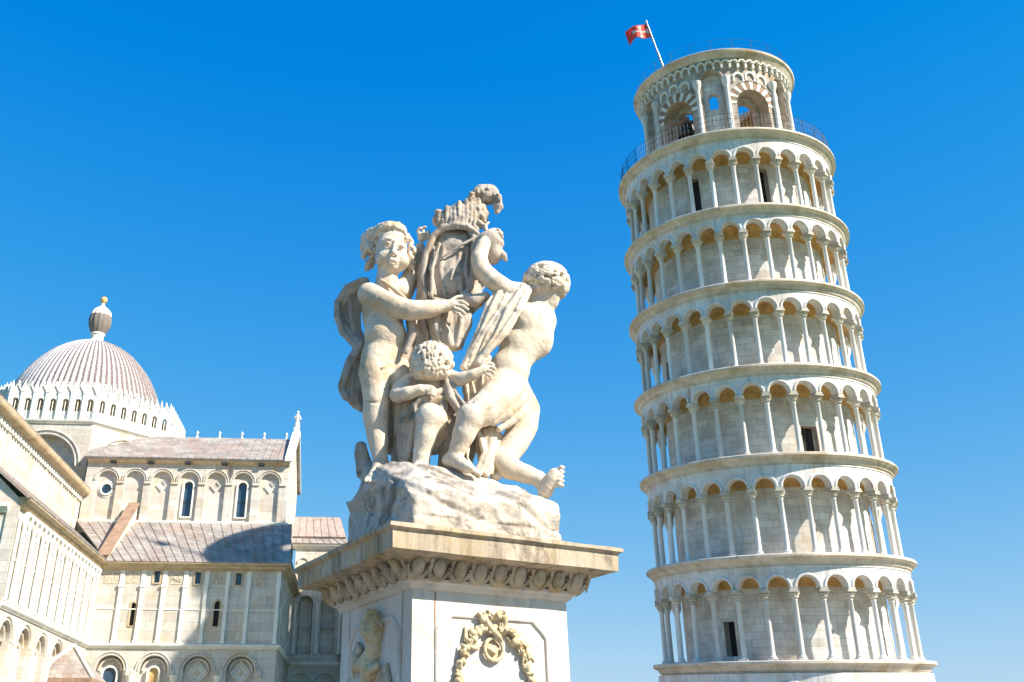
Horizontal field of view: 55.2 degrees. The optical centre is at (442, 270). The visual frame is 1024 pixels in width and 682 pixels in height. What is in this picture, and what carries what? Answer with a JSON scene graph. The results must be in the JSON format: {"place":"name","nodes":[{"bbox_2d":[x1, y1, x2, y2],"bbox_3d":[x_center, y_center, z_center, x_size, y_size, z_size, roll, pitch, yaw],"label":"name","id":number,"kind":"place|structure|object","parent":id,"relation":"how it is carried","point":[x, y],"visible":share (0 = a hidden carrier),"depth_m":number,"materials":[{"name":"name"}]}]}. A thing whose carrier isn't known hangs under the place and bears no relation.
{"place":"outdoors","nodes":[
{"label":"outdoors","id":0,"kind":"place"},
{"bbox_2d":[0,297,347,681],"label":"cathedral","id":1,"kind":"structure","parent":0,"point":[141,540],"depth_m":75.54,"materials":[{"name":"white stone"}]},
{"bbox_2d":[10,643,19,681],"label":"column","id":2,"kind":"structure","parent":1,"relation":"in","point":[16,659],"depth_m":57.23,"materials":[{"name":"white stone"}]},
{"bbox_2d":[30,650,36,681],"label":"column","id":3,"kind":"structure","parent":1,"relation":"in","point":[34,664],"depth_m":60.31,"materials":[{"name":"white stone"}]},
{"bbox_2d":[98,481,114,497],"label":"round window","id":4,"kind":"structure","parent":1,"relation":"in","point":[106,488],"depth_m":81.84,"materials":[{"name":"clear glass"}]},
{"bbox_2d":[100,665,118,681],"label":"window","id":5,"kind":"structure","parent":1,"relation":"in","point":[110,673],"depth_m":70.04,"materials":[{"name":"clear glass"}]},
{"bbox_2d":[127,601,137,626],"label":"window","id":6,"kind":"structure","parent":1,"relation":"in","point":[132,621],"depth_m":71.71,"materials":[{"name":"beige stone"}]},
{"bbox_2d":[145,665,160,681],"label":"window","id":7,"kind":"structure","parent":1,"relation":"in","point":[153,674],"depth_m":70.21,"materials":[{"name":"beige stone"}]},
{"bbox_2d":[152,571,162,583],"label":"window","id":8,"kind":"structure","parent":1,"relation":"in","point":[158,574],"depth_m":73.02,"materials":[{"name":"clear glass"}]},
{"bbox_2d":[179,480,194,517],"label":"window","id":9,"kind":"structure","parent":1,"relation":"in","point":[187,496],"depth_m":82.07,"materials":[{"name":"clear glass"}]},
{"bbox_2d":[193,571,202,584],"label":"window","id":10,"kind":"structure","parent":1,"relation":"in","point":[199,575],"depth_m":73.22,"materials":[{"name":"clear glass"}]},
{"bbox_2d":[211,599,221,627],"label":"window","id":11,"kind":"structure","parent":1,"relation":"in","point":[215,622],"depth_m":72.13,"materials":[{"name":"black glass"}]},
{"bbox_2d":[234,572,243,585],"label":"window","id":12,"kind":"structure","parent":1,"relation":"in","point":[238,579],"depth_m":73.40,"materials":[{"name":"clear glass"}]},
{"bbox_2d":[234,481,248,518],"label":"window","id":13,"kind":"structure","parent":1,"relation":"in","point":[242,494],"depth_m":82.36,"materials":[{"name":"clear glass"}]},
{"bbox_2d":[293,521,622,681],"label":"fountain pedestal","id":14,"kind":"object","parent":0,"point":[413,602],"visible":1,"depth_m":5.19,"materials":[{"name":"stone"}]},
{"bbox_2d":[334,184,570,541],"bbox_3d":[0.081,0.564,6.383,1.390,2.619,1.018,14,-31,-25],"label":"cherub statue","id":15,"kind":"object","parent":14,"relation":"on","point":[397,385],"visible":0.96,"depth_m":6.17,"materials":[{"name":"white stone"}]},
{"bbox_2d":[0,0,1023,681],"label":"sky","id":16,"kind":"structure","parent":0,"point":[216,172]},
{"label":"pavement","id":17,"kind":"structure","parent":0,"visible":0},
{"bbox_2d":[619,39,937,681],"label":"leaning tower","id":18,"kind":"structure","parent":17,"relation":"on","point":[767,488],"depth_m":59.73,"materials":[{"name":"stone"}]},
{"bbox_2d":[625,20,664,69],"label":"flagpole","id":19,"kind":"object","parent":18,"relation":"attached to","point":[640,31],"visible":1,"depth_m":72.60,"materials":[{"name":"metal"}]},
{"bbox_2d":[665,359,669,380],"bbox_3d":[15.214,6.856,64.351,0.691,2.160,1.003,0,-23,0],"label":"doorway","id":20,"kind":"structure","parent":18,"relation":"in","point":[668,378],"depth_m":64.82,"materials":[{"name":"grey stone"}]},
{"bbox_2d":[668,117,694,139],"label":"bell","id":21,"kind":"object","parent":18,"relation":"hanging from","point":[690,123],"visible":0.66,"depth_m":69.43,"materials":[{"name":"brown metal"}]},
{"bbox_2d":[685,175,703,212],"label":"doorway","id":22,"kind":"structure","parent":18,"relation":"in","point":[697,188],"depth_m":66.16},
{"bbox_2d":[721,618,740,656],"bbox_3d":[16.402,20.759,55.185,0.971,2.010,0.993,0,-23,0],"label":"doorway","id":23,"kind":"structure","parent":18,"relation":"in","point":[733,629],"depth_m":55.31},
{"bbox_2d":[758,166,772,201],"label":"doorway","id":24,"kind":"structure","parent":18,"relation":"in","point":[760,168],"depth_m":65.22,"materials":[{"name":"black"}]},
{"bbox_2d":[795,187,804,204],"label":"doorway","id":25,"kind":"structure","parent":18,"relation":"in","point":[795,187],"depth_m":65.87,"materials":[{"name":"white stone"}]},
{"bbox_2d":[799,423,821,451],"bbox_3d":[21.794,10.010,58.106,1.332,1.710,0.769,0,-23,0],"label":"doorway","id":26,"kind":"structure","parent":18,"relation":"in","point":[806,434],"depth_m":58.19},
{"bbox_2d":[869,520,877,553],"bbox_3d":[25.637,16.058,58.299,0.436,2.225,1.120,-15,-31,26],"label":"doorway","id":27,"kind":"structure","parent":18,"relation":"in","point":[874,543],"depth_m":58.21,"materials":[{"name":"white stone"}]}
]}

